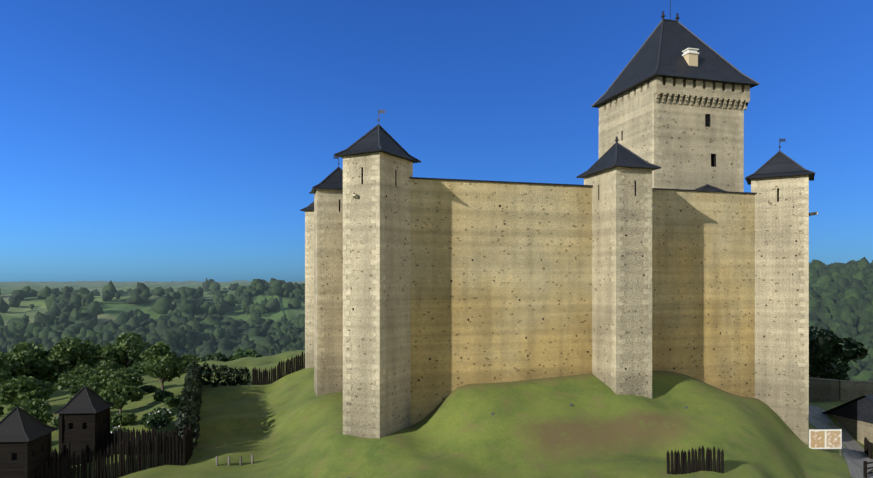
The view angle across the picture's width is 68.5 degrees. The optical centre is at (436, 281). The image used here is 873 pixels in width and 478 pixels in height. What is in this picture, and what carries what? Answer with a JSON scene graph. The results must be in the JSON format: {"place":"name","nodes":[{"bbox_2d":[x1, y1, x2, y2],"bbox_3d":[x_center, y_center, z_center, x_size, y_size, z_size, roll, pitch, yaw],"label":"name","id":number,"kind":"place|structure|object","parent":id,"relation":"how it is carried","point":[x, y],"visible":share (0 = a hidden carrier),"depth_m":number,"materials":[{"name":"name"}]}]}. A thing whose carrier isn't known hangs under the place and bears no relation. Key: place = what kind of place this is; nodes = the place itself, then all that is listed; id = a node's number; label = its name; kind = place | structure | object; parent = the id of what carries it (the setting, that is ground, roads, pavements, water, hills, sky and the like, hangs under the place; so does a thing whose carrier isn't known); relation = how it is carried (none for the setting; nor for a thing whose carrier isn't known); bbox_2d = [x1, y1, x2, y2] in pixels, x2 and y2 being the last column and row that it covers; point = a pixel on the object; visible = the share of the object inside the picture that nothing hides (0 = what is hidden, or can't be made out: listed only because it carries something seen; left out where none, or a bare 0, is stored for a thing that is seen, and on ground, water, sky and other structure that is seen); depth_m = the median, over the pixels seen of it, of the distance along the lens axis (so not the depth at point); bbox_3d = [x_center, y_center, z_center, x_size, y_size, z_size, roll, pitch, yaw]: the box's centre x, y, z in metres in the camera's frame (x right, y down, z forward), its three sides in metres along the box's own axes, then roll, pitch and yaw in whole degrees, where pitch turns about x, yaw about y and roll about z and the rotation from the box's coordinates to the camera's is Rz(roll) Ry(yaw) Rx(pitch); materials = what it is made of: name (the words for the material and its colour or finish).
{"place":"outdoors","nodes":[
{"label":"outdoors","id":0,"kind":"place"},
{"bbox_2d":[0,280,872,477],"bbox_3d":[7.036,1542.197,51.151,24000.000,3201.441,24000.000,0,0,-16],"label":"terrain","id":1,"kind":"structure","parent":0,"point":[289,425],"depth_m":45.55,"materials":[{"name":"green plant"}]},
{"bbox_2d":[0,405,3,415],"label":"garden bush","id":2,"kind":"object","parent":1,"relation":"on","point":[1,410],"visible":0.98,"depth_m":69.73,"materials":[{"name":"green plant"}]},
{"bbox_2d":[0,351,11,375],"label":"tree","id":3,"kind":"object","parent":1,"relation":"on","point":[4,363],"visible":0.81,"depth_m":83.03,"materials":[{"name":"green plant"}]},
{"bbox_2d":[0,368,13,384],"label":"tree","id":4,"kind":"object","parent":1,"relation":"on","point":[4,376],"visible":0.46,"depth_m":68.04,"materials":[{"name":"green plant"}]},
{"bbox_2d":[2,368,24,391],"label":"tree","id":5,"kind":"object","parent":1,"relation":"on","point":[15,375],"visible":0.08,"depth_m":89.16,"materials":[{"name":"green plant"}]},
{"bbox_2d":[0,375,55,404],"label":"tree","id":6,"kind":"object","parent":1,"relation":"on","point":[29,387],"visible":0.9,"depth_m":62.35,"materials":[{"name":"green plant"}]},
{"bbox_2d":[0,406,56,477],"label":"wooden tower","id":7,"kind":"structure","parent":1,"relation":"on","point":[25,444],"depth_m":40.89,"materials":[{"name":"brown wood"}]},
{"bbox_2d":[7,397,53,423],"bbox_3d":[-35.487,12.242,56.031,3.461,4.170,4.242,0,0,-37],"label":"tree","id":8,"kind":"object","parent":1,"relation":"on","point":[34,408],"visible":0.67,"depth_m":55.54,"materials":[{"name":"green plant"}]},
{"bbox_2d":[1,342,62,384],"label":"tree","id":9,"kind":"object","parent":1,"relation":"on","point":[17,359],"visible":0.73,"depth_m":90.67,"materials":[{"name":"green plant"}]},
{"bbox_2d":[51,416,58,430],"bbox_3d":[-35.432,13.516,61.150,2.410,1.600,2.266,0,0,-16],"label":"garden bush","id":10,"kind":"object","parent":1,"relation":"on","point":[55,423],"visible":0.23,"depth_m":60.41,"materials":[{"name":"green plant"}]},
{"bbox_2d":[53,380,65,389],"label":"tree","id":11,"kind":"object","parent":1,"relation":"on","point":[58,387],"depth_m":108.63,"materials":[{"name":"green plant"}]},
{"bbox_2d":[52,441,69,477],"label":"palisade fence","id":12,"kind":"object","parent":1,"relation":"on","point":[58,455],"visible":0.35,"depth_m":46.68,"materials":[{"name":"brown wood"}]},
{"bbox_2d":[33,336,96,387],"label":"tree","id":13,"kind":"object","parent":1,"relation":"on","point":[69,350],"visible":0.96,"depth_m":91.26,"materials":[{"name":"green plant"}]},
{"bbox_2d":[69,387,76,396],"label":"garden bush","id":14,"kind":"object","parent":1,"relation":"on","point":[73,392],"visible":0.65,"depth_m":78.10,"materials":[{"name":"green plant"}]},
{"bbox_2d":[58,364,100,387],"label":"tree","id":15,"kind":"object","parent":1,"relation":"on","point":[74,375],"visible":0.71,"depth_m":73.47,"materials":[{"name":"green plant"}]},
{"bbox_2d":[54,386,114,464],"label":"wooden tower","id":16,"kind":"structure","parent":1,"relation":"on","point":[84,415],"depth_m":48.55,"materials":[{"name":"brown wood"}]},
{"bbox_2d":[62,340,117,372],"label":"tree","id":17,"kind":"object","parent":1,"relation":"on","point":[106,349],"visible":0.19,"depth_m":98.97,"materials":[{"name":"green plant"}]},
{"bbox_2d":[76,369,121,394],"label":"tree","id":18,"kind":"object","parent":1,"relation":"on","point":[96,385],"visible":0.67,"depth_m":66.89,"materials":[{"name":"green plant"}]},
{"bbox_2d":[94,359,122,377],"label":"tree","id":19,"kind":"object","parent":1,"relation":"on","point":[108,365],"visible":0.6,"depth_m":84.99,"materials":[{"name":"green plant"}]},
{"bbox_2d":[37,423,192,477],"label":"palisade fence","id":20,"kind":"object","parent":1,"relation":"on","point":[137,455],"visible":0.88,"depth_m":43.82,"materials":[{"name":"brown wood"}]},
{"bbox_2d":[110,426,130,443],"bbox_3d":[-26.226,12.734,52.940,1.878,1.531,1.860,0,0,27],"label":"garden bush","id":21,"kind":"object","parent":1,"relation":"on","point":[116,430],"visible":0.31,"depth_m":52.88,"materials":[{"name":"green plant"}]},
{"bbox_2d":[99,378,144,413],"bbox_3d":[-30.279,11.771,61.747,4.310,4.857,4.048,0,0,-44],"label":"tree","id":22,"kind":"object","parent":1,"relation":"on","point":[120,393],"visible":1,"depth_m":61.08,"materials":[{"name":"green plant"}]},
{"bbox_2d":[110,412,136,426],"bbox_3d":[-29.398,12.865,59.927,2.696,1.220,2.791,0,0,-16],"label":"garden bush row","id":23,"kind":"object","parent":1,"relation":"on","point":[120,419],"visible":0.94,"depth_m":59.38,"materials":[{"name":"green plant"}]},
{"bbox_2d":[113,367,143,386],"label":"tree","id":24,"kind":"object","parent":1,"relation":"on","point":[129,375],"visible":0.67,"depth_m":77.92,"materials":[{"name":"green plant"}]},
{"bbox_2d":[107,332,150,368],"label":"tree","id":25,"kind":"object","parent":1,"relation":"on","point":[127,350],"visible":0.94,"depth_m":102.19,"materials":[{"name":"green plant"}]},
{"bbox_2d":[129,360,145,374],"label":"tree","id":26,"kind":"object","parent":1,"relation":"on","point":[137,366],"visible":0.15,"depth_m":110.82,"materials":[{"name":"green plant"}]},
{"bbox_2d":[100,426,182,455],"bbox_3d":[-22.693,12.438,49.411,6.510,2.727,0.267,0,0,1],"label":"palisade fence","id":27,"kind":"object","parent":1,"relation":"on","point":[146,436],"visible":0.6,"depth_m":49.37,"materials":[{"name":"brown wood"}]},
{"bbox_2d":[140,412,150,424],"bbox_3d":[-26.769,12.789,59.835,1.660,1.214,1.702,0,0,-16],"label":"garden bush","id":28,"kind":"object","parent":1,"relation":"on","point":[143,418],"visible":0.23,"depth_m":59.46,"materials":[{"name":"green plant"}]},
{"bbox_2d":[138,385,156,392],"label":"garden bush row","id":29,"kind":"object","parent":1,"relation":"on","point":[148,388],"visible":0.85,"depth_m":80.85,"materials":[{"name":"green plant"}]},
{"bbox_2d":[144,416,163,429],"bbox_3d":[-25.541,12.616,58.200,1.994,1.613,1.964,0,0,-16],"label":"bush","id":30,"kind":"object","parent":1,"relation":"on","point":[146,425],"visible":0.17,"depth_m":57.66,"materials":[{"name":"green plant"}]},
{"bbox_2d":[139,341,177,380],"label":"tree","id":31,"kind":"object","parent":1,"relation":"on","point":[155,351],"visible":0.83,"depth_m":87.05,"materials":[{"name":"green plant"}]},
{"bbox_2d":[145,406,174,428],"bbox_3d":[-23.888,11.751,55.452,2.246,1.989,2.286,0,0,43],"label":"bush","id":32,"kind":"object","parent":1,"relation":"on","point":[158,418],"visible":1,"depth_m":54.97,"materials":[{"name":"green plant"}]},
{"bbox_2d":[152,390,173,401],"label":"garden bush row","id":33,"kind":"object","parent":1,"relation":"on","point":[160,395],"visible":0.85,"depth_m":70.39,"materials":[{"name":"green plant"}]},
{"bbox_2d":[139,354,188,389],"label":"tree","id":34,"kind":"object","parent":1,"relation":"on","point":[165,368],"visible":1,"depth_m":72.94,"materials":[{"name":"green plant"}]},
{"bbox_2d":[163,396,179,407],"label":"garden bush","id":35,"kind":"object","parent":1,"relation":"on","point":[170,401],"visible":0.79,"depth_m":66.92,"materials":[{"name":"green plant"}]},
{"bbox_2d":[174,361,202,449],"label":"hedge","id":36,"kind":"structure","parent":1,"relation":"on","point":[192,407],"depth_m":53.88,"materials":[{"name":"green plant"}]},
{"bbox_2d":[185,361,194,429],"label":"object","id":37,"kind":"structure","parent":1,"relation":"on","point":[186,424],"depth_m":49.63,"materials":[{"name":"green plant"}]},
{"bbox_2d":[176,354,205,367],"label":"tree","id":38,"kind":"object","parent":1,"relation":"on","point":[186,357],"visible":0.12,"depth_m":119.19,"materials":[{"name":"green plant"}]},
{"bbox_2d":[201,352,228,361],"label":"tree","id":39,"kind":"object","parent":1,"relation":"on","point":[219,357],"visible":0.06,"depth_m":144.49,"materials":[{"name":"green plant"}]},
{"bbox_2d":[191,362,250,386],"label":"lawn hedge","id":40,"kind":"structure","parent":1,"relation":"on","point":[227,375],"depth_m":79.49,"materials":[{"name":"green plant"}]},
{"bbox_2d":[228,348,262,360],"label":"tree","id":41,"kind":"object","parent":1,"relation":"on","point":[248,353],"visible":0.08,"depth_m":146.05,"materials":[{"name":"green plant"}]},
{"bbox_2d":[252,351,304,384],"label":"palisade","id":42,"kind":"structure","parent":1,"relation":"on","point":[290,366],"depth_m":79.76,"materials":[{"name":"brown wood"}]},
{"bbox_2d":[300,201,313,368],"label":"tower","id":43,"kind":"structure","parent":1,"relation":"on","point":[309,285],"depth_m":78.75,"materials":[{"name":"stone"}]},
{"bbox_2d":[309,156,342,395],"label":"tower","id":44,"kind":"structure","parent":1,"relation":"on","point":[327,191],"depth_m":60.70,"materials":[{"name":"stone"}]},
{"bbox_2d":[334,109,420,438],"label":"tower","id":45,"kind":"structure","parent":1,"relation":"on","point":[378,160],"depth_m":44.12,"materials":[{"name":"stone"}]},
{"bbox_2d":[0,257,872,380],"bbox_3d":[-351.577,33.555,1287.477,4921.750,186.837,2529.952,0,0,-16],"label":"forest","id":46,"kind":"object","parent":1,"relation":"on","point":[840,300],"visible":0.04,"depth_m":924.61,"materials":[{"name":"green plant"}]},
{"bbox_2d":[411,179,754,425],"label":"curtain wall","id":47,"kind":"structure","parent":1,"relation":"on","point":[501,282],"depth_m":49.48,"materials":[{"name":"stone"}]},
{"bbox_2d":[409,177,756,193],"bbox_3d":[7.977,-7.529,67.284,34.790,0.100,34.790,0,0,-16],"label":"wall coping","id":48,"kind":"object","parent":47,"relation":"on","point":[570,184],"depth_m":49.40,"materials":[{"name":"stone"}]},
{"bbox_2d":[694,184,724,190],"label":"roof","id":49,"kind":"structure","parent":47,"relation":"on","point":[708,187],"depth_m":55.54,"materials":[{"name":"stone"}]},
{"bbox_2d":[576,137,660,398],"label":"tower","id":50,"kind":"structure","parent":1,"relation":"on","point":[617,176],"depth_m":47.80,"materials":[{"name":"stone"}]},
{"bbox_2d":[591,0,759,191],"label":"castle keep","id":51,"kind":"structure","parent":1,"relation":"on","point":[672,101],"depth_m":57.77,"materials":[{"name":"stone"}]},
{"bbox_2d":[666,445,723,474],"bbox_3d":[15.643,10.934,38.773,3.449,2.108,0.269,0,0,1],"label":"palisade fence","id":52,"kind":"object","parent":1,"relation":"on","point":[676,469],"visible":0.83,"depth_m":38.70,"materials":[{"name":"brown wood"}]},
{"bbox_2d":[745,138,817,444],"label":"tower","id":53,"kind":"structure","parent":1,"relation":"on","point":[778,181],"depth_m":53.72,"materials":[{"name":"stone"}]},
{"bbox_2d":[809,428,841,455],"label":"sign board posters","id":54,"kind":"object","parent":1,"relation":"on","point":[825,438],"visible":0.88,"depth_m":52.63,"materials":[{"name":"beige paper"}]},
{"bbox_2d":[809,357,849,379],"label":"tree","id":55,"kind":"object","parent":1,"relation":"on","point":[846,377],"visible":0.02,"depth_m":89.99,"materials":[{"name":"green plant"}]},
{"bbox_2d":[809,326,867,379],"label":"tree","id":56,"kind":"object","parent":1,"relation":"on","point":[824,346],"visible":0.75,"depth_m":82.91,"materials":[{"name":"green plant"}]},
{"bbox_2d":[808,405,872,477],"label":"road","id":57,"kind":"structure","parent":1,"relation":"on","point":[853,450],"depth_m":58.41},
{"bbox_2d":[809,377,872,401],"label":"ramp wall","id":58,"kind":"structure","parent":1,"relation":"on","point":[825,390],"depth_m":74.82,"materials":[{"name":"stone"}]},
{"bbox_2d":[863,461,872,477],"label":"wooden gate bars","id":59,"kind":"object","parent":1,"relation":"on","point":[865,468],"visible":1,"depth_m":50.10,"materials":[{"name":"brown wood"}]},
{"bbox_2d":[864,437,872,458],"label":"palisade","id":60,"kind":"object","parent":1,"relation":"on","point":[867,447],"visible":0.73,"depth_m":57.44,"materials":[{"name":"brown wood"}]},
{"bbox_2d":[0,0,872,281],"label":"sky","id":61,"kind":"structure","parent":0,"point":[141,140],"materials":[{"name":"blue"}]},
{"bbox_2d":[826,413,872,449],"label":"outbuilding walls","id":62,"kind":"structure","parent":0,"point":[859,431],"depth_m":60.92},
{"bbox_2d":[823,395,872,423],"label":"roof","id":63,"kind":"structure","parent":62,"relation":"on","point":[860,408],"depth_m":61.01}
]}

